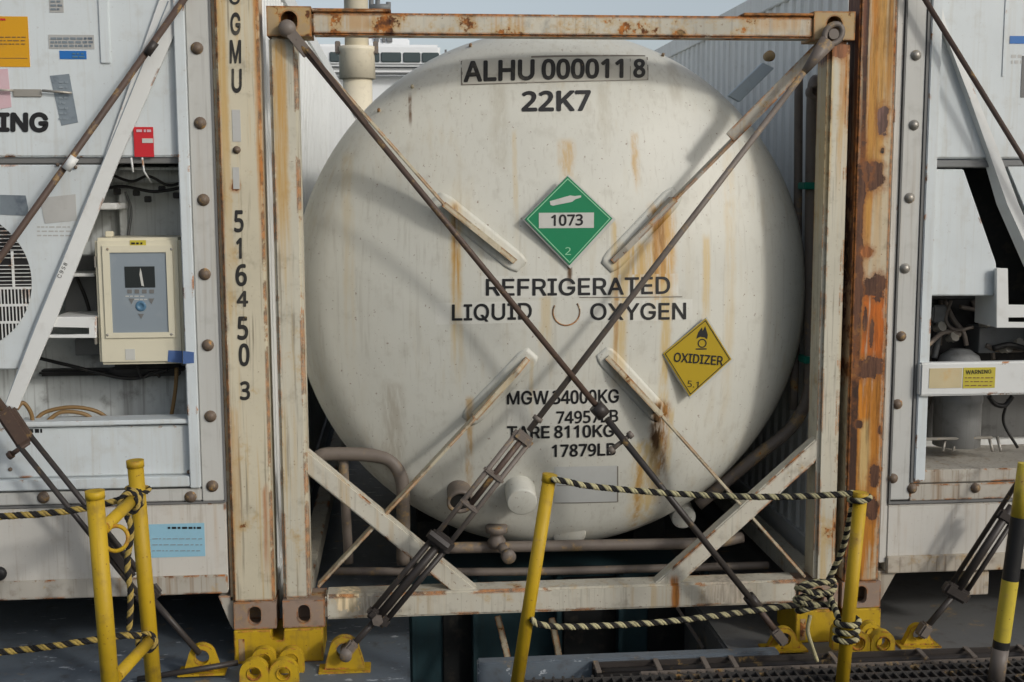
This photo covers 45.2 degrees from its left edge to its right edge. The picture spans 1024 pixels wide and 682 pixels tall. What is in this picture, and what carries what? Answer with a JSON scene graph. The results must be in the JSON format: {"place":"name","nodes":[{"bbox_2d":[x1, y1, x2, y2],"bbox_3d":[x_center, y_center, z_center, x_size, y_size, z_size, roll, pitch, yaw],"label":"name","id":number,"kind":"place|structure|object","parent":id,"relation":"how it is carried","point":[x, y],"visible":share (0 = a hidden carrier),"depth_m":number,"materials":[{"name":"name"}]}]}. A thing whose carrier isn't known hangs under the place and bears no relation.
{"place":"outdoors","nodes":[
{"label":"outdoors","id":0,"kind":"place"},
{"bbox_2d":[295,0,746,54],"label":"sky","id":1,"kind":"structure","parent":0,"point":[553,7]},
{"bbox_2d":[626,667,1023,681],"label":"walkway","id":2,"kind":"structure","parent":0,"point":[835,679],"depth_m":4.79,"materials":[{"name":"grey metal"}]},
{"bbox_2d":[511,472,556,681],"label":"stanchion","id":3,"kind":"object","parent":2,"relation":"on","point":[533,575],"visible":0.93,"depth_m":4.65,"materials":[{"name":"yellow paint"}]},
{"bbox_2d":[529,602,800,629],"bbox_3d":[0.605,1.067,4.772,1.106,0.076,0.039,-2,7,-12],"label":"safety rope","id":4,"kind":"object","parent":3,"relation":"attached to","point":[638,623],"visible":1,"depth_m":4.76,"materials":[{"name":"multicoloured fabric"}]},
{"bbox_2d":[792,578,837,613],"bbox_3d":[1.203,1.010,4.880,0.184,0.148,0.080,-1,7,-5],"label":"safety rope","id":5,"kind":"object","parent":4,"relation":"attached to","point":[807,596],"visible":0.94,"depth_m":4.85,"materials":[{"name":"multicoloured fabric"}]},
{"bbox_2d":[806,615,818,661],"bbox_3d":[1.197,1.187,4.896,0.054,0.190,0.033,4,8,31],"label":"rope end","id":6,"kind":"object","parent":5,"relation":"hanging from","point":[810,641],"visible":1,"depth_m":4.89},
{"bbox_2d":[551,476,851,499],"bbox_3d":[0.707,0.550,4.615,1.124,0.094,0.076,0,7,1],"label":"safety rope","id":7,"kind":"object","parent":3,"relation":"attached to","point":[703,495],"visible":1,"depth_m":4.61,"materials":[{"name":"multicoloured fabric"}]},
{"bbox_2d":[524,658,1023,681],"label":"walkway grating","id":8,"kind":"object","parent":2,"relation":"on","point":[868,673],"visible":0.91,"depth_m":4.78,"materials":[{"name":"metal"}]},
{"bbox_2d":[592,644,1023,676],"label":"cable tray","id":9,"kind":"object","parent":2,"relation":"on","point":[701,664],"visible":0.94,"depth_m":4.94,"materials":[{"name":"metal"}]},
{"bbox_2d":[835,490,868,681],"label":"stanchion","id":10,"kind":"object","parent":2,"relation":"on","point":[855,547],"visible":0.93,"depth_m":4.63,"materials":[{"name":"yellow paint"}]},
{"bbox_2d":[827,595,841,618],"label":"safety rope","id":11,"kind":"object","parent":10,"relation":"attached to","point":[833,605],"visible":0.85,"depth_m":4.79,"materials":[{"name":"fabric"}]},
{"bbox_2d":[832,615,861,644],"bbox_3d":[1.274,1.100,4.675,0.111,0.124,0.104,-1,7,-5],"label":"safety rope","id":12,"kind":"object","parent":10,"relation":"attached to","point":[839,625],"visible":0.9,"depth_m":4.64,"materials":[{"name":"fabric"}]},
{"bbox_2d":[847,490,872,503],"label":"safety rope","id":13,"kind":"object","parent":10,"relation":"attached to","point":[867,499],"visible":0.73,"depth_m":4.58,"materials":[{"name":"multicoloured fabric"}]},
{"bbox_2d":[826,503,852,578],"bbox_3d":[1.290,0.781,4.782,0.053,0.408,0.226,-2,7,-11],"label":"safety rope","id":14,"kind":"object","parent":13,"relation":"hanging from","point":[839,557],"visible":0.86,"depth_m":4.79,"materials":[{"name":"multicoloured fabric"}]},
{"bbox_2d":[987,462,1023,681],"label":"stanchion","id":15,"kind":"object","parent":2,"relation":"on","point":[1006,605],"visible":1,"depth_m":4.67,"materials":[{"name":"yellow paint"}]},
{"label":"main deck","id":16,"kind":"structure","parent":0,"visible":0},
{"bbox_2d":[335,0,377,110],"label":"signal mast","id":17,"kind":"object","parent":16,"relation":"on","point":[357,75],"visible":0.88,"depth_m":19.40,"materials":[{"name":"metal"}]},
{"bbox_2d":[320,0,446,100],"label":"ship superstructure","id":18,"kind":"object","parent":16,"relation":"on","point":[396,60],"visible":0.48,"depth_m":48.98,"materials":[{"name":"white metal"}]},
{"bbox_2d":[329,52,338,61],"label":"window","id":19,"kind":"structure","parent":18,"relation":"in","point":[334,57],"depth_m":48.62,"materials":[{"name":"grey glass"}]},
{"bbox_2d":[375,52,379,61],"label":"window","id":20,"kind":"structure","parent":18,"relation":"in","point":[377,58],"depth_m":48.78,"materials":[{"name":"grey glass"}]},
{"bbox_2d":[381,52,400,61],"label":"window","id":21,"kind":"structure","parent":18,"relation":"in","point":[385,56],"depth_m":48.82,"materials":[{"name":"grey glass"}]},
{"bbox_2d":[403,52,420,61],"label":"window","id":22,"kind":"structure","parent":18,"relation":"in","point":[407,56],"depth_m":48.89,"materials":[{"name":"grey glass"}]},
{"bbox_2d":[422,53,438,61],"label":"window","id":23,"kind":"structure","parent":18,"relation":"in","point":[426,57],"depth_m":48.95,"materials":[{"name":"grey glass"}]},
{"bbox_2d":[409,505,675,681],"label":"coaming","id":24,"kind":"object","parent":16,"relation":"on","point":[426,646],"visible":0.01,"depth_m":6.15,"materials":[{"name":"teal paint"}]},
{"bbox_2d":[0,425,409,681],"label":"hatch cover","id":25,"kind":"object","parent":24,"relation":"on","point":[198,618],"depth_m":5.66,"materials":[{"name":"grey metal"}]},
{"bbox_2d":[84,458,161,681],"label":"stanchion gate","id":26,"kind":"structure","parent":25,"relation":"on","point":[101,525],"depth_m":4.37,"materials":[{"name":"yellow metal"}]},
{"bbox_2d":[0,496,127,519],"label":"safety rope","id":27,"kind":"object","parent":26,"relation":"attached to","point":[49,512],"visible":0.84,"depth_m":4.64,"materials":[{"name":"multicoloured fabric"}]},
{"bbox_2d":[0,632,141,655],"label":"safety rope","id":28,"kind":"object","parent":26,"relation":"attached to","point":[62,644],"visible":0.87,"depth_m":4.71,"materials":[{"name":"multicoloured fabric"}]},
{"bbox_2d":[117,488,144,515],"bbox_3d":[-1.458,0.614,4.705,0.094,0.094,0.120,-1,7,-5],"label":"safety rope","id":29,"kind":"object","parent":26,"relation":"attached to","point":[139,498],"visible":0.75,"depth_m":4.67,"materials":[{"name":"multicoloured fabric"}]},
{"bbox_2d":[124,515,133,631],"bbox_3d":[-1.466,0.882,4.713,0.051,0.480,0.036,-1,7,-5],"label":"safety rope","id":30,"kind":"object","parent":29,"relation":"hanging from","point":[128,579],"visible":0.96,"depth_m":4.70,"materials":[{"name":"multicoloured fabric"}]},
{"bbox_2d":[125,485,151,494],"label":"safety rope","id":31,"kind":"object","parent":26,"relation":"attached to","point":[147,490],"visible":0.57,"depth_m":4.75,"materials":[{"name":"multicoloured fabric"}]},
{"bbox_2d":[135,631,157,653],"bbox_3d":[-1.429,1.179,4.809,0.089,0.088,0.044,0,7,5],"label":"safety rope","id":32,"kind":"object","parent":26,"relation":"attached to","point":[153,637],"visible":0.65,"depth_m":4.80,"materials":[{"name":"multicoloured fabric"}]},
{"bbox_2d":[137,660,237,681],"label":"steel bar","id":33,"kind":"object","parent":25,"relation":"on","point":[196,669],"visible":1,"depth_m":5.07,"materials":[{"name":"metal"}]},
{"bbox_2d":[177,642,227,676],"bbox_3d":[-1.291,1.320,5.123,0.196,0.125,0.100,-1,7,-5],"label":"lashing eye","id":34,"kind":"object","parent":25,"relation":"on","point":[194,661],"visible":0.83,"depth_m":5.10,"materials":[{"name":"yellow metal"}]},
{"bbox_2d":[0,398,201,655],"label":"turnbuckle","id":35,"kind":"object","parent":34,"relation":"attached to","point":[17,429],"visible":0.59,"depth_m":4.94,"materials":[{"name":"brown metal"}]},
{"bbox_2d":[239,656,299,681],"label":"lashing plate","id":36,"kind":"object","parent":25,"relation":"on","point":[272,672],"visible":1,"depth_m":5.03,"materials":[{"name":"yellow paint"}]},
{"bbox_2d":[251,645,304,674],"bbox_3d":[-0.981,1.340,5.151,0.220,0.126,0.046,-1,7,-5],"label":"lashing plate","id":37,"kind":"object","parent":25,"relation":"on","point":[297,652],"visible":0.57,"depth_m":5.14,"materials":[{"name":"yellow paint"}]},
{"bbox_2d":[234,618,326,663],"bbox_3d":[-1.009,1.288,5.381,0.375,0.147,0.274,-1,7,-5],"label":"container foundation","id":38,"kind":"object","parent":25,"relation":"on","point":[310,642],"visible":0.6,"depth_m":5.25,"materials":[{"name":"yellow paint"}]},
{"bbox_2d":[0,0,356,629],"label":"refrigerated container","id":39,"kind":"object","parent":38,"relation":"on","point":[137,297],"visible":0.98,"depth_m":5.08,"materials":[{"name":"metal"}]},
{"bbox_2d":[0,0,187,263],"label":"lashing rod","id":40,"kind":"object","parent":39,"relation":"attached to","point":[69,162],"visible":1,"depth_m":4.85,"materials":[{"name":"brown metal"}]},
{"bbox_2d":[318,634,370,674],"bbox_3d":[-0.705,1.311,5.176,0.217,0.150,0.100,-1,7,-5],"label":"lashing eye","id":41,"kind":"object","parent":25,"relation":"on","point":[335,664],"visible":0.86,"depth_m":5.16,"materials":[{"name":"yellow metal"}]},
{"bbox_2d":[339,428,532,661],"bbox_3d":[-0.314,0.849,5.130,0.821,0.957,0.091,-1,7,-6],"label":"turnbuckle","id":42,"kind":"object","parent":41,"relation":"attached to","point":[438,540],"visible":1,"depth_m":5.13,"materials":[{"name":"grey metal"}]},
{"bbox_2d":[443,614,470,681],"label":"coaming pocket","id":43,"kind":"object","parent":24,"relation":"attached to","point":[456,648],"depth_m":6.10,"materials":[{"name":"black metal"}]},
{"bbox_2d":[471,576,477,681],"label":"coaming rib","id":44,"kind":"object","parent":24,"relation":"attached to","point":[474,642],"visible":0.55,"depth_m":6.03,"materials":[{"name":"teal paint"}]},
{"bbox_2d":[555,575,561,646],"bbox_3d":[0.230,1.881,6.157,0.024,1.470,0.088,-1,7,-5],"label":"coaming rib","id":45,"kind":"object","parent":24,"relation":"attached to","point":[558,613],"visible":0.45,"depth_m":6.05,"materials":[{"name":"teal paint"}]},
{"bbox_2d":[563,576,615,654],"bbox_3d":[0.390,1.888,6.211,0.266,1.440,0.013,-1,7,-5],"label":"coaming pocket","id":46,"kind":"object","parent":24,"relation":"attached to","point":[592,641],"visible":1,"depth_m":6.15,"materials":[{"name":"black metal"}]},
{"bbox_2d":[616,573,623,652],"bbox_3d":[0.537,1.876,6.185,0.024,1.470,0.088,-1,7,-5],"label":"coaming rib","id":47,"kind":"object","parent":24,"relation":"attached to","point":[619,634],"visible":0.45,"depth_m":6.09,"materials":[{"name":"teal paint"}]},
{"bbox_2d":[647,573,699,651],"bbox_3d":[0.815,1.882,6.249,0.263,1.440,0.013,-1,7,-5],"label":"coaming pocket","id":48,"kind":"object","parent":24,"relation":"attached to","point":[668,637],"visible":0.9,"depth_m":6.19,"materials":[{"name":"black metal"}]},
{"bbox_2d":[700,571,708,574],"bbox_3d":[0.965,1.870,6.224,0.024,1.470,0.088,-1,7,-5],"label":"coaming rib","id":49,"kind":"object","parent":24,"relation":"attached to","point":[704,572],"visible":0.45,"depth_m":6.10,"materials":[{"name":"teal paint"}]},
{"bbox_2d":[664,498,1023,654],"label":"hatch cover","id":50,"kind":"object","parent":24,"relation":"on","point":[907,600],"depth_m":5.90,"materials":[{"name":"grey metal"}]},
{"bbox_2d":[676,607,704,649],"bbox_3d":[0.848,1.365,5.842,0.021,0.150,0.226,-4,8,-28],"label":"rod","id":51,"kind":"object","parent":50,"relation":"on","point":[696,637],"visible":0.78,"depth_m":5.82,"materials":[{"name":"grey metal"}]},
{"bbox_2d":[758,625,807,652],"bbox_3d":[1.181,1.293,5.353,0.196,0.102,0.100,-1,7,-5],"label":"lashing eye","id":52,"kind":"object","parent":50,"relation":"on","point":[793,645],"visible":0.65,"depth_m":5.34,"materials":[{"name":"yellow metal"}]},
{"bbox_2d":[604,416,787,645],"bbox_3d":[0.788,0.817,5.224,0.802,1.012,0.066,-1,7,-4],"label":"turnbuckle","id":53,"kind":"object","parent":52,"relation":"attached to","point":[751,599],"visible":0.94,"depth_m":5.20,"materials":[{"name":"metal"}]},
{"bbox_2d":[777,603,880,642],"bbox_3d":[1.440,1.252,5.603,0.388,0.147,0.274,-1,7,-5],"label":"container foundation","id":54,"kind":"object","parent":50,"relation":"on","point":[822,620],"visible":0.29,"depth_m":5.47,"materials":[{"name":"yellow paint"}]},
{"bbox_2d":[266,6,855,627],"bbox_3d":[-0.040,-0.292,8.215,2.447,2.909,6.058,-1,7,-5],"label":"tank container","id":55,"kind":"object","parent":54,"relation":"on","point":[566,172],"visible":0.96,"depth_m":5.34,"materials":[{"name":"white metal"}]},
{"bbox_2d":[278,19,609,420],"bbox_3d":[-0.265,-0.479,5.034,1.342,1.640,0.076,0,7,-1],"label":"lashing rod","id":56,"kind":"object","parent":55,"relation":"attached to","point":[599,410],"visible":1,"depth_m":5.01,"materials":[{"name":"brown metal"}]},
{"bbox_2d":[527,21,844,431],"bbox_3d":[0.726,-0.473,5.121,1.348,1.700,0.106,-2,7,-11],"label":"lashing rod","id":57,"kind":"object","parent":55,"relation":"attached to","point":[824,46],"visible":1,"depth_m":5.12,"materials":[{"name":"brown metal"}]},
{"bbox_2d":[654,0,1023,607],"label":"refrigerated container","id":58,"kind":"object","parent":54,"relation":"on","point":[931,434],"visible":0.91,"depth_m":5.37,"materials":[{"name":"metal"}]},
{"bbox_2d":[922,0,1023,164],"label":"lashing rod","id":59,"kind":"object","parent":58,"relation":"attached to","point":[973,78],"depth_m":5.16,"materials":[{"name":"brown metal"}]},
{"bbox_2d":[829,620,881,650],"bbox_3d":[1.484,1.266,5.299,0.221,0.123,0.046,-1,7,-5],"label":"lashing plate","id":60,"kind":"object","parent":50,"relation":"on","point":[866,626],"visible":0.2,"depth_m":5.29,"materials":[{"name":"yellow paint"}]},
{"bbox_2d":[852,628,894,651],"bbox_3d":[1.481,1.259,5.095,0.213,0.130,0.046,-1,7,-5],"label":"lashing plate","id":61,"kind":"object","parent":50,"relation":"attached to","point":[870,641],"visible":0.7,"depth_m":5.08,"materials":[{"name":"yellow paint"}]},
{"bbox_2d":[895,622,941,649],"bbox_3d":[1.792,1.297,5.435,0.185,0.101,0.100,-1,7,-5],"label":"lashing eye","id":62,"kind":"object","parent":50,"relation":"on","point":[908,640],"visible":0.78,"depth_m":5.42,"materials":[{"name":"yellow metal"}]},
{"bbox_2d":[915,482,1014,638],"bbox_3d":[2.579,-0.051,5.223,1.621,2.726,0.067,0,7,0],"label":"turnbuckle","id":63,"kind":"object","parent":62,"relation":"attached to","point":[952,590],"visible":0.85,"depth_m":5.34,"materials":[{"name":"metal"}]},
{"bbox_2d":[477,647,778,681],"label":"platform","id":64,"kind":"structure","parent":16,"relation":"on","point":[496,669],"depth_m":4.91,"materials":[{"name":"grey paint"}]},
{"bbox_2d":[495,615,510,656],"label":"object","id":65,"kind":"object","parent":64,"relation":"on","point":[502,637],"visible":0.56,"depth_m":5.76,"materials":[{"name":"beige paint"}]},
{"bbox_2d":[549,617,561,654],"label":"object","id":66,"kind":"object","parent":64,"relation":"on","point":[556,641],"visible":0.56,"depth_m":5.78,"materials":[{"name":"beige paint"}]}
]}

